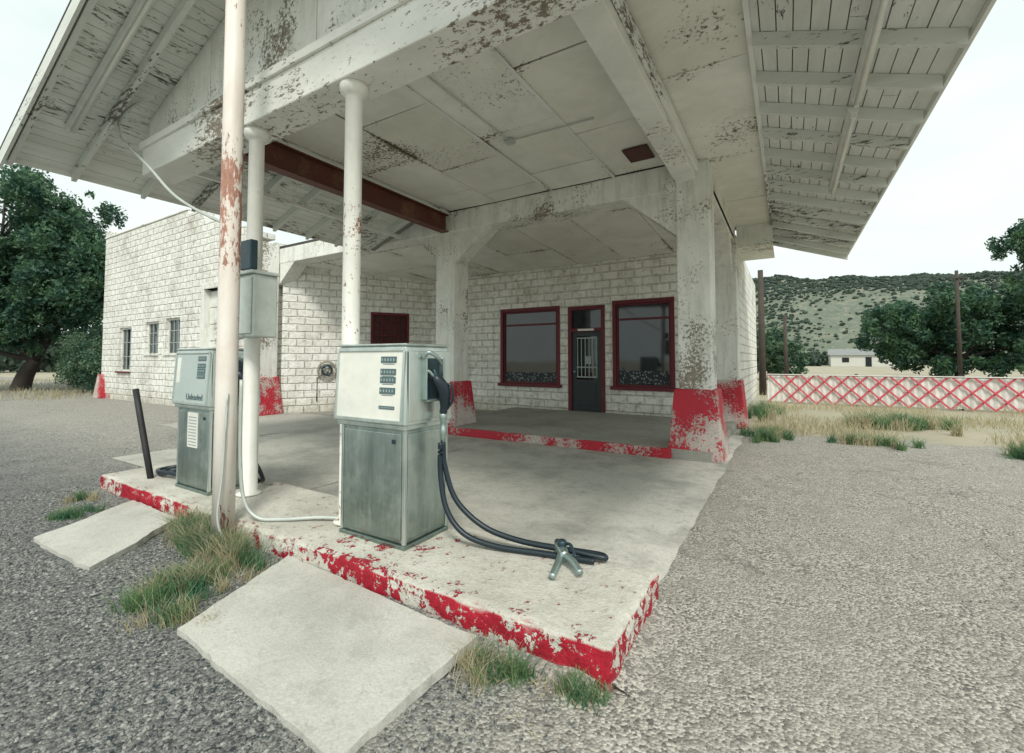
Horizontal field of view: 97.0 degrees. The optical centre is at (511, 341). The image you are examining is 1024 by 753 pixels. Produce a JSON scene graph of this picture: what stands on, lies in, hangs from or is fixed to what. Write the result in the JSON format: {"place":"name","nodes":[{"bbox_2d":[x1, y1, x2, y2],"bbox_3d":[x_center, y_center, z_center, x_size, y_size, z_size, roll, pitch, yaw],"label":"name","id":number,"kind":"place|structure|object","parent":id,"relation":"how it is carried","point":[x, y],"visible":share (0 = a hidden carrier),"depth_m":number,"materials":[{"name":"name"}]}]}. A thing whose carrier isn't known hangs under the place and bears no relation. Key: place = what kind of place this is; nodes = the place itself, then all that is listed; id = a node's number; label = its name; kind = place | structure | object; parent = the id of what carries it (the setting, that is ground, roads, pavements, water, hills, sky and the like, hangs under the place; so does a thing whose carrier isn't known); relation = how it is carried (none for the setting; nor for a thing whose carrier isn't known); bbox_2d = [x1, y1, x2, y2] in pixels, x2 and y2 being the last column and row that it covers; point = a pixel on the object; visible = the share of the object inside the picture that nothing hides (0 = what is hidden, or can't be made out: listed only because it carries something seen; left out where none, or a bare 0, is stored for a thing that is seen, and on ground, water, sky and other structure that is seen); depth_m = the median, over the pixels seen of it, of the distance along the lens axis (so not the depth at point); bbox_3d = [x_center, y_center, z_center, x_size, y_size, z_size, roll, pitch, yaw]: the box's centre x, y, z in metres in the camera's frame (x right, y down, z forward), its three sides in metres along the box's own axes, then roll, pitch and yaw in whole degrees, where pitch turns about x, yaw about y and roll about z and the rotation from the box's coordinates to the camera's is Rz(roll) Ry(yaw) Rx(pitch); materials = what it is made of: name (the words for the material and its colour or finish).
{"place":"outdoors","nodes":[
{"label":"outdoors","id":0,"kind":"place"},
{"bbox_2d":[0,377,93,400],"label":"dry grass field","id":1,"kind":"structure","parent":0,"point":[37,392],"depth_m":19.24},
{"bbox_2d":[0,425,160,501],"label":"gravel","id":2,"kind":"structure","parent":0,"point":[61,454],"depth_m":6.89,"materials":[{"name":"gravel"}]},
{"bbox_2d":[259,377,282,415],"bbox_3d":[-6.722,1.449,12.149,0.836,1.000,0.717,-1,-3,31],"label":"pilaster base","id":3,"kind":"object","parent":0,"point":[271,401],"visible":0.39,"depth_m":11.97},
{"bbox_2d":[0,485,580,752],"bbox_3d":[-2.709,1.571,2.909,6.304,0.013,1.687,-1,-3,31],"label":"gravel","id":4,"kind":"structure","parent":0,"point":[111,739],"depth_m":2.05,"materials":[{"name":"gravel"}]},
{"bbox_2d":[306,261,367,273],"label":"porch ceiling panel","id":5,"kind":"structure","parent":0,"point":[322,265],"depth_m":12.65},
{"bbox_2d":[323,258,397,273],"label":"porch ceiling panel","id":6,"kind":"structure","parent":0,"point":[368,267],"depth_m":12.56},
{"bbox_2d":[361,250,430,269],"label":"porch ceiling panel","id":7,"kind":"structure","parent":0,"point":[391,260],"depth_m":11.85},
{"bbox_2d":[371,270,435,280],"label":"porch ceiling panel","id":8,"kind":"structure","parent":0,"point":[401,274],"depth_m":13.60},
{"bbox_2d":[386,244,436,265],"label":"porch ceiling panel","id":9,"kind":"structure","parent":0,"point":[420,253],"depth_m":11.08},
{"bbox_2d":[401,266,436,279],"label":"porch ceiling panel","id":10,"kind":"structure","parent":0,"point":[429,272],"depth_m":13.04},
{"bbox_2d":[113,412,742,582],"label":"concrete pavement","id":11,"kind":"structure","parent":0,"point":[638,511],"depth_m":5.32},
{"bbox_2d":[448,426,670,458],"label":"porch kerb","id":12,"kind":"structure","parent":11,"relation":"on","point":[648,451],"depth_m":7.50,"materials":[{"name":"red paint"}]},
{"bbox_2d":[676,159,716,389],"bbox_3d":[2.847,-0.485,6.978,0.480,4.450,0.480,-1,-3,31],"label":"column shaft","id":13,"kind":"object","parent":11,"relation":"on","point":[697,358],"visible":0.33,"depth_m":6.79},
{"bbox_2d":[669,388,729,462],"bbox_3d":[2.847,1.228,6.909,0.766,1.020,0.766,-1,-3,31],"label":"column base","id":14,"kind":"object","parent":11,"relation":"on","point":[698,422],"visible":0.74,"depth_m":6.62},
{"bbox_2d":[434,262,498,276],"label":"porch ceiling panel","id":15,"kind":"structure","parent":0,"point":[474,269],"depth_m":12.76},
{"bbox_2d":[280,165,664,248],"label":"porch roof top","id":16,"kind":"structure","parent":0,"point":[298,243],"depth_m":8.97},
{"bbox_2d":[472,246,504,259],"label":"porch ceiling panel","id":17,"kind":"structure","parent":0,"point":[485,252],"depth_m":10.94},
{"bbox_2d":[279,158,711,264],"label":"header beam","id":18,"kind":"structure","parent":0,"point":[604,195],"depth_m":8.31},
{"bbox_2d":[470,255,536,272],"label":"porch ceiling panel","id":19,"kind":"structure","parent":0,"point":[503,264],"depth_m":11.98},
{"bbox_2d":[0,376,1023,752],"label":"asphalt road","id":20,"kind":"structure","parent":0,"point":[760,542],"depth_m":2.52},
{"bbox_2d":[44,499,111,520],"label":"grass clump","id":21,"kind":"object","parent":20,"relation":"on","point":[65,514],"visible":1,"depth_m":4.20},
{"bbox_2d":[58,488,107,503],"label":"grass clump","id":22,"kind":"object","parent":20,"relation":"on","point":[78,496],"visible":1,"depth_m":4.70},
{"bbox_2d":[34,500,177,571],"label":"concrete slab","id":23,"kind":"structure","parent":20,"relation":"on","point":[93,542],"depth_m":3.66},
{"bbox_2d":[108,590,225,635],"bbox_3d":[-1.833,1.516,2.591,0.674,0.099,0.406,0,-2,-1],"label":"grass clump","id":24,"kind":"object","parent":20,"relation":"on","point":[174,616],"visible":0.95,"depth_m":2.52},
{"bbox_2d":[91,546,264,624],"bbox_3d":[-2.066,1.504,2.850,0.797,0.143,0.862,-1,-3,31],"label":"grass clump","id":25,"kind":"object","parent":20,"relation":"on","point":[193,577],"visible":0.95,"depth_m":2.83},
{"bbox_2d":[93,208,284,405],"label":"garage wing","id":26,"kind":"structure","parent":20,"relation":"on","point":[160,291],"depth_m":15.09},
{"bbox_2d":[116,327,131,371],"bbox_3d":[-13.975,0.294,16.428,1.170,1.590,0.210,-1,-3,31],"label":"wing window frame","id":27,"kind":"structure","parent":26,"relation":"in","point":[123,329],"depth_m":16.70,"materials":[{"name":"white paint"}]},
{"bbox_2d":[123,329,130,369],"bbox_3d":[-13.938,0.292,16.490,0.950,1.460,0.005,-1,-3,31],"label":"wing window glass","id":28,"kind":"structure","parent":26,"relation":"in","point":[125,331],"depth_m":16.60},
{"bbox_2d":[142,322,158,355],"bbox_3d":[-12.117,-0.096,15.312,1.120,1.140,0.210,-1,-3,31],"label":"wing window frame","id":29,"kind":"structure","parent":26,"relation":"in","point":[149,327],"depth_m":15.56,"materials":[{"name":"white paint"}]},
{"bbox_2d":[150,324,158,352],"bbox_3d":[-12.079,-0.098,15.374,0.900,1.010,0.005,-1,-3,31],"label":"wing window glass","id":30,"kind":"structure","parent":26,"relation":"in","point":[151,335],"depth_m":15.44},
{"bbox_2d":[162,318,179,354],"bbox_3d":[-10.835,-0.157,14.535,1.120,1.200,0.210,-1,-3,31],"label":"wing window frame","id":31,"kind":"structure","parent":26,"relation":"in","point":[169,327],"depth_m":14.80,"materials":[{"name":"white paint"}]},
{"bbox_2d":[170,320,179,352],"bbox_3d":[-10.798,-0.159,14.597,0.900,1.070,0.005,-1,-3,31],"label":"wing window glass","id":32,"kind":"structure","parent":26,"relation":"in","point":[176,321],"depth_m":14.67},
{"bbox_2d":[209,291,217,347],"bbox_3d":[-8.444,0.228,13.205,1.430,3.485,0.050,-1,-3,31],"label":"garage door","id":33,"kind":"structure","parent":26,"relation":"in","point":[214,294],"depth_m":13.48,"materials":[{"name":"white paint"}]},
{"bbox_2d":[152,501,244,539],"bbox_3d":[-2.619,1.480,3.752,1.069,0.264,0.646,-1,-3,31],"label":"grass clump","id":34,"kind":"object","parent":20,"relation":"on","point":[193,515],"visible":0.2,"depth_m":3.70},
{"bbox_2d":[152,510,279,572],"bbox_3d":[-2.214,1.475,3.361,1.468,0.242,0.744,-1,-3,31],"label":"grass clump","id":35,"kind":"object","parent":20,"relation":"on","point":[206,543],"visible":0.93,"depth_m":3.29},
{"bbox_2d":[260,241,279,376],"bbox_3d":[-6.716,-0.349,12.230,0.560,4.600,0.500,-1,-3,31],"label":"pilaster shaft","id":36,"kind":"object","parent":20,"relation":"on","point":[269,346],"visible":0.24,"depth_m":12.12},
{"bbox_2d":[211,0,337,538],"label":"service pole","id":37,"kind":"object","parent":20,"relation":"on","point":[247,300],"visible":0.88,"depth_m":3.58,"materials":[{"name":"metal"}]},
{"bbox_2d":[239,277,251,333],"bbox_3d":[-2.416,-0.318,4.051,0.300,0.500,0.015,-1,-3,31],"label":"electrical box door","id":38,"kind":"structure","parent":37,"relation":"in","point":[245,316],"depth_m":4.00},
{"bbox_2d":[177,555,477,752],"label":"concrete slab","id":39,"kind":"structure","parent":20,"relation":"on","point":[316,659],"depth_m":2.20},
{"bbox_2d":[86,486,594,708],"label":"soil berm","id":40,"kind":"structure","parent":20,"relation":"on","point":[550,673],"depth_m":2.21,"materials":[{"name":"soil"}]},
{"bbox_2d":[281,267,431,412],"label":"angled wall","id":41,"kind":"structure","parent":20,"relation":"on","point":[311,318],"depth_m":12.87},
{"bbox_2d":[316,361,336,400],"bbox_3d":[-5.238,1.113,12.794,0.532,1.122,0.160,1,-3,-28],"label":"hose reel","id":42,"kind":"object","parent":41,"relation":"attached to","point":[326,370],"visible":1,"depth_m":12.76,"materials":[{"name":"metal"}]},
{"bbox_2d":[370,312,408,343],"bbox_3d":[-3.715,-0.377,13.781,1.150,0.980,0.130,1,-3,-28],"label":"angled window frame","id":43,"kind":"object","parent":41,"relation":"in","point":[390,321],"visible":0.89,"depth_m":13.75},
{"bbox_2d":[373,315,405,342],"bbox_3d":[-3.745,-0.375,13.839,1.050,0.880,0.040,1,-3,-28],"label":"angled window board","id":44,"kind":"object","parent":43,"relation":"in","point":[394,339],"visible":0.64,"depth_m":13.82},
{"bbox_2d":[100,462,658,692],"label":"pump island","id":45,"kind":"structure","parent":20,"relation":"on","point":[592,619],"depth_m":2.70,"materials":[{"name":"paint"}]},
{"bbox_2d":[132,388,153,478],"bbox_3d":[-4.048,1.010,4.970,0.381,0.979,0.060,-1,-2,22],"label":"steel bollard pipe","id":46,"kind":"object","parent":45,"relation":"on","point":[143,435],"visible":0.95,"depth_m":4.95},
{"bbox_2d":[155,465,175,476],"bbox_3d":[-3.637,1.194,5.012,0.751,0.577,0.340,-1,-3,24],"label":"hose coil","id":47,"kind":"object","parent":45,"relation":"on","point":[167,470],"visible":0.41,"depth_m":4.93,"materials":[{"name":"black rubber"}]},
{"bbox_2d":[171,348,264,495],"bbox_3d":[-2.941,0.775,4.627,0.898,1.403,0.595,-1,-3,31],"label":"gas pump","id":48,"kind":"object","parent":45,"relation":"on","point":[193,395],"visible":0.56,"depth_m":4.42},
{"bbox_2d":[178,410,208,488],"bbox_3d":[-3.131,1.044,4.447,0.580,0.710,0.012,-1,-3,31],"label":"cabinet door","id":49,"kind":"structure","parent":48,"relation":"in","point":[192,462],"depth_m":4.41,"materials":[{"name":"silver metal"}]},
{"bbox_2d":[334,343,608,564],"bbox_3d":[-0.354,0.716,3.151,1.934,1.403,0.638,-1,-3,31],"label":"gas pump","id":50,"kind":"object","parent":45,"relation":"on","point":[392,409],"visible":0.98,"depth_m":3.19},
{"bbox_2d":[344,428,401,539],"bbox_3d":[-0.997,0.995,3.221,0.580,0.710,0.012,-1,-3,31],"label":"cabinet door","id":51,"kind":"structure","parent":50,"relation":"in","point":[372,464],"depth_m":3.20,"materials":[{"name":"silver metal"}]},
{"bbox_2d":[0,0,996,525],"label":"gas station canopy","id":52,"kind":"object","parent":45,"relation":"on","point":[378,124],"visible":0.91,"depth_m":4.91,"materials":[{"name":"paint"}]},
{"bbox_2d":[548,538,582,579],"bbox_3d":[0.273,1.325,2.842,0.207,0.130,0.448,0,-2,-11],"label":"fuel nozzle","id":53,"kind":"object","parent":45,"relation":"on","point":[562,552],"visible":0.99,"depth_m":2.76,"materials":[{"name":"metal"}]},
{"bbox_2d":[157,545,603,740],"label":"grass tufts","id":54,"kind":"object","parent":20,"relation":"on","point":[544,682],"visible":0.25,"depth_m":2.01,"materials":[{"name":"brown plant"}]},
{"bbox_2d":[442,626,562,696],"bbox_3d":[-0.084,1.474,2.087,0.539,0.143,0.384,-1,-3,31],"label":"grass clump","id":55,"kind":"object","parent":20,"relation":"on","point":[503,668],"visible":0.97,"depth_m":2.08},
{"bbox_2d":[539,659,618,715],"bbox_3d":[0.290,1.491,1.972,0.349,0.098,0.292,-1,-3,31],"label":"grass clump","id":56,"kind":"object","parent":20,"relation":"on","point":[577,691],"visible":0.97,"depth_m":1.95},
{"bbox_2d":[449,407,736,461],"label":"porch floor","id":57,"kind":"structure","parent":20,"relation":"on","point":[645,430],"depth_m":8.95,"materials":[{"name":"concrete"}]},
{"bbox_2d":[436,231,467,380],"bbox_3d":[-1.256,-0.384,9.506,0.480,4.450,0.480,-1,-3,31],"label":"column shaft","id":58,"kind":"object","parent":57,"relation":"on","point":[452,304],"visible":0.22,"depth_m":9.33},
{"bbox_2d":[448,380,475,426],"bbox_3d":[-1.256,1.330,9.437,0.766,1.020,0.766,-1,-3,31],"label":"column base","id":59,"kind":"object","parent":57,"relation":"on","point":[462,409],"visible":0.31,"depth_m":9.21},
{"bbox_2d":[612,599,678,699],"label":"soil berm","id":60,"kind":"structure","parent":20,"relation":"on","point":[639,659],"depth_m":2.25,"materials":[{"name":"soil"}]},
{"bbox_2d":[733,421,797,442],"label":"grass clump","id":61,"kind":"object","parent":20,"relation":"on","point":[771,434],"visible":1,"depth_m":8.25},
{"bbox_2d":[823,430,926,451],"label":"grass clump","id":62,"kind":"object","parent":20,"relation":"on","point":[853,439],"visible":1,"depth_m":7.67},
{"bbox_2d":[994,437,1023,459],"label":"grass clump","id":63,"kind":"object","parent":20,"relation":"on","point":[1016,452],"visible":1,"depth_m":6.70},
{"bbox_2d":[0,364,1023,447],"bbox_3d":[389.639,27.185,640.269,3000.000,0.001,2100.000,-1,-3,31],"label":"ground","id":64,"kind":"structure","parent":0,"point":[972,437],"depth_m":12.13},
{"bbox_2d":[0,324,102,372],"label":"distant trees","id":65,"kind":"object","parent":64,"relation":"on","point":[13,365],"visible":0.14,"depth_m":51.75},
{"bbox_2d":[0,161,128,390],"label":"deciduous tree","id":66,"kind":"object","parent":64,"relation":"on","point":[52,265],"visible":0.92,"depth_m":20.20,"materials":[{"name":"green plant"}]},
{"bbox_2d":[50,324,102,392],"bbox_3d":[-19.266,0.719,21.198,6.776,3.417,3.674,-1,-3,31],"label":"shrub","id":67,"kind":"object","parent":64,"relation":"on","point":[81,362],"visible":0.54,"depth_m":19.34,"materials":[{"name":"green plant"}]},
{"bbox_2d":[431,222,734,416],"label":"porch wall","id":68,"kind":"structure","parent":64,"relation":"on","point":[606,283],"depth_m":11.98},
{"bbox_2d":[279,190,675,284],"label":"header haunches","id":69,"kind":"object","parent":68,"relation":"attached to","point":[659,209],"visible":0.78,"depth_m":9.05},
{"bbox_2d":[498,306,561,387],"bbox_3d":[0.479,0.156,12.475,1.960,2.170,0.190,-1,-3,31],"label":"window frame","id":70,"kind":"object","parent":68,"relation":"attached to","point":[558,384],"visible":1,"depth_m":12.40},
{"bbox_2d":[504,310,556,383],"bbox_3d":[0.502,0.160,12.514,1.680,1.995,0.060,-1,-3,31],"label":"window sash","id":71,"kind":"object","parent":70,"relation":"in","point":[505,326],"depth_m":12.65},
{"bbox_2d":[506,311,555,382],"bbox_3d":[0.507,0.160,12.522,1.635,1.950,0.010,-1,-3,31],"label":"window left glass","id":72,"kind":"object","parent":71,"relation":"in","point":[531,348],"visible":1,"depth_m":12.50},
{"bbox_2d":[506,372,555,381],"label":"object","id":73,"kind":"object","parent":70,"relation":"attached to","point":[529,376],"depth_m":12.47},
{"bbox_2d":[568,305,605,412],"bbox_3d":[1.927,0.437,11.630,1.000,2.700,0.150,-1,-3,31],"label":"door frame","id":74,"kind":"object","parent":68,"relation":"attached to","point":[571,329],"visible":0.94,"depth_m":11.61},
{"bbox_2d":[578,328,593,330],"bbox_3d":[1.885,-0.300,11.591,0.440,0.050,0.010,-1,-3,31],"label":"door sign","id":75,"kind":"object","parent":74,"relation":"attached to","point":[585,329],"visible":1,"depth_m":11.58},
{"bbox_2d":[572,309,600,327],"bbox_3d":[1.932,-0.577,11.679,0.800,0.470,0.010,-1,-3,31],"label":"transom glass","id":76,"kind":"object","parent":74,"relation":"attached to","point":[586,318],"visible":1,"depth_m":11.67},
{"bbox_2d":[572,331,600,411],"bbox_3d":[1.927,0.767,11.617,0.800,2.040,0.050,-1,-3,31],"label":"door","id":77,"kind":"structure","parent":74,"relation":"in","point":[575,382],"depth_m":11.62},
{"bbox_2d":[577,337,596,377],"bbox_3d":[1.922,0.411,11.607,0.557,1.030,0.020,-1,-3,31],"label":"door security grille","id":78,"kind":"object","parent":77,"relation":"attached to","point":[585,367],"depth_m":11.61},
{"bbox_2d":[586,356,590,363],"bbox_3d":[1.951,0.476,11.601,0.170,0.200,0.010,-1,-3,31],"label":"door closer sign","id":79,"kind":"object","parent":77,"relation":"attached to","point":[587,359],"visible":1,"depth_m":11.60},
{"bbox_2d":[610,297,676,391],"bbox_3d":[3.136,0.076,10.861,1.580,2.200,0.190,-1,-3,31],"label":"window right frame","id":80,"kind":"object","parent":68,"relation":"attached to","point":[614,338],"visible":0.95,"depth_m":10.78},
{"bbox_2d":[616,301,670,387],"bbox_3d":[3.159,0.080,10.900,1.300,2.025,0.060,-1,-3,31],"label":"window right sash","id":81,"kind":"object","parent":80,"relation":"in","point":[623,319],"depth_m":10.92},
{"bbox_2d":[618,303,669,385],"bbox_3d":[3.165,0.080,10.908,1.255,1.980,0.010,-1,-3,31],"label":"window pane","id":82,"kind":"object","parent":81,"relation":"in","point":[643,345],"visible":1,"depth_m":10.90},
{"bbox_2d":[619,371,669,384],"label":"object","id":83,"kind":"object","parent":80,"relation":"attached to","point":[647,377],"depth_m":10.85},
{"bbox_2d":[713,173,732,239],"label":"side beam","id":84,"kind":"structure","parent":68,"relation":"on","point":[721,225],"depth_m":8.52,"materials":[{"name":"white paint"}]},
{"bbox_2d":[714,203,731,271],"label":"side haunches","id":85,"kind":"object","parent":68,"relation":"attached to","point":[723,250],"visible":0.19,"depth_m":9.69,"materials":[{"name":"white paint"}]},
{"bbox_2d":[715,234,740,379],"bbox_3d":[4.793,-0.233,10.153,0.520,4.200,0.520,-1,-3,31],"label":"column shaft","id":86,"kind":"object","parent":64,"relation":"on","point":[727,324],"visible":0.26,"depth_m":9.91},
{"bbox_2d":[738,252,757,411],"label":"side wall","id":87,"kind":"structure","parent":64,"relation":"on","point":[748,344],"depth_m":12.60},
{"bbox_2d":[758,270,766,394],"bbox_3d":[10.401,-0.383,18.869,0.280,5.200,0.280,-1,-3,31],"label":"utility pole","id":88,"kind":"object","parent":64,"relation":"on","point":[762,358],"visible":0.9,"depth_m":18.78,"materials":[{"name":"brown wood"}]},
{"bbox_2d":[747,398,789,421],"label":"grass clump","id":89,"kind":"object","parent":64,"relation":"on","point":[757,410],"visible":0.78,"depth_m":11.58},
{"bbox_2d":[756,325,809,379],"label":"shrub","id":90,"kind":"object","parent":64,"relation":"on","point":[774,347],"visible":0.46,"depth_m":32.20,"materials":[{"name":"green plant"}]},
{"bbox_2d":[783,315,788,375],"bbox_3d":[18.617,0.447,30.819,0.280,4.500,0.280,-1,-3,31],"label":"utility pole","id":91,"kind":"object","parent":64,"relation":"on","point":[785,343],"visible":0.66,"depth_m":30.75,"materials":[{"name":"brown wood"}]},
{"bbox_2d":[767,373,1023,411],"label":"lattice fence","id":92,"kind":"object","parent":64,"relation":"on","point":[992,393],"visible":0.87,"depth_m":13.62,"materials":[{"name":"red paint"}]},
{"bbox_2d":[839,409,971,435],"bbox_3d":[8.217,1.656,9.637,2.289,0.385,1.759,-2,-3,43],"label":"grass clump","id":93,"kind":"object","parent":64,"relation":"on","point":[907,419],"visible":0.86,"depth_m":9.48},
{"bbox_2d":[795,350,1020,366],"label":"distant trees","id":94,"kind":"object","parent":64,"relation":"on","point":[818,360],"visible":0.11,"depth_m":112.79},
{"bbox_2d":[851,277,1023,378],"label":"deciduous tree","id":95,"kind":"object","parent":64,"relation":"on","point":[914,334],"visible":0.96,"depth_m":33.85,"materials":[{"name":"green plant"}]},
{"bbox_2d":[948,270,965,374],"bbox_3d":[31.635,-1.153,32.084,0.900,7.800,0.305,-1,-3,31],"label":"utility pole","id":96,"kind":"object","parent":64,"relation":"on","point":[959,339],"visible":0.9,"depth_m":32.04,"materials":[{"name":"brown wood"}]},
{"bbox_2d":[984,218,1023,288],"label":"deciduous tree","id":97,"kind":"object","parent":64,"relation":"on","point":[1015,233],"visible":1,"depth_m":22.36,"materials":[{"name":"green plant"}]},
{"bbox_2d":[0,0,1023,332],"label":"sky","id":98,"kind":"structure","parent":0,"point":[959,186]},
{"bbox_2d":[485,228,550,254],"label":"porch ceiling panel","id":99,"kind":"structure","parent":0,"point":[510,241],"depth_m":10.04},
{"bbox_2d":[508,249,577,268],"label":"porch ceiling panel","id":100,"kind":"structure","parent":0,"point":[547,258],"depth_m":11.34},
{"bbox_2d":[515,218,600,248],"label":"porch ceiling panel","id":101,"kind":"structure","parent":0,"point":[566,232],"depth_m":9.32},
{"bbox_2d":[553,242,621,263],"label":"porch ceiling panel","id":102,"kind":"structure","parent":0,"point":[590,252],"depth_m":10.73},
{"bbox_2d":[570,207,656,241],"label":"porch ceiling panel","id":103,"kind":"structure","parent":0,"point":[624,223],"depth_m":8.68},
{"bbox_2d":[602,233,673,258],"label":"porch ceiling panel","id":104,"kind":"structure","parent":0,"point":[647,245],"depth_m":10.09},
{"bbox_2d":[640,213,666,232],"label":"porch ceiling panel","id":105,"kind":"structure","parent":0,"point":[657,228],"depth_m":8.78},
{"bbox_2d":[658,232,676,251],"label":"porch ceiling panel","id":106,"kind":"structure","parent":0,"point":[669,239],"depth_m":9.57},
{"bbox_2d":[717,379,748,428],"bbox_3d":[4.793,1.356,10.089,0.797,1.020,0.797,-1,-3,31],"label":"column base","id":107,"kind":"object","parent":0,"point":[734,400],"visible":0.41,"depth_m":9.72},
{"bbox_2d":[602,467,1023,752],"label":"gravel","id":108,"kind":"structure","parent":0,"point":[604,724],"depth_m":2.54,"materials":[{"name":"gravel"}]},
{"bbox_2d":[757,382,934,408],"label":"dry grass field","id":109,"kind":"structure","parent":0,"point":[791,402],"depth_m":18.01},
{"bbox_2d":[829,355,913,366],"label":"walls","id":110,"kind":"structure","parent":0,"point":[854,360],"depth_m":96.06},
{"bbox_2d":[826,349,876,355],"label":"roof","id":111,"kind":"structure","parent":110,"relation":"on","point":[845,352],"depth_m":97.76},
{"bbox_2d":[842,357,871,366],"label":"openings","id":112,"kind":"object","parent":110,"relation":"attached to","point":[868,361],"visible":0.71,"depth_m":94.94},
{"bbox_2d":[753,399,1023,448],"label":"dry grass field","id":113,"kind":"structure","parent":0,"point":[832,428],"depth_m":10.07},
{"bbox_2d":[755,273,1022,363],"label":"hill","id":114,"kind":"structure","parent":0,"point":[833,313],"depth_m":197.90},
{"bbox_2d":[752,270,1023,358],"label":"hill shrubs","id":115,"kind":"object","parent":114,"relation":"on","point":[917,281],"visible":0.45,"depth_m":214.01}
]}

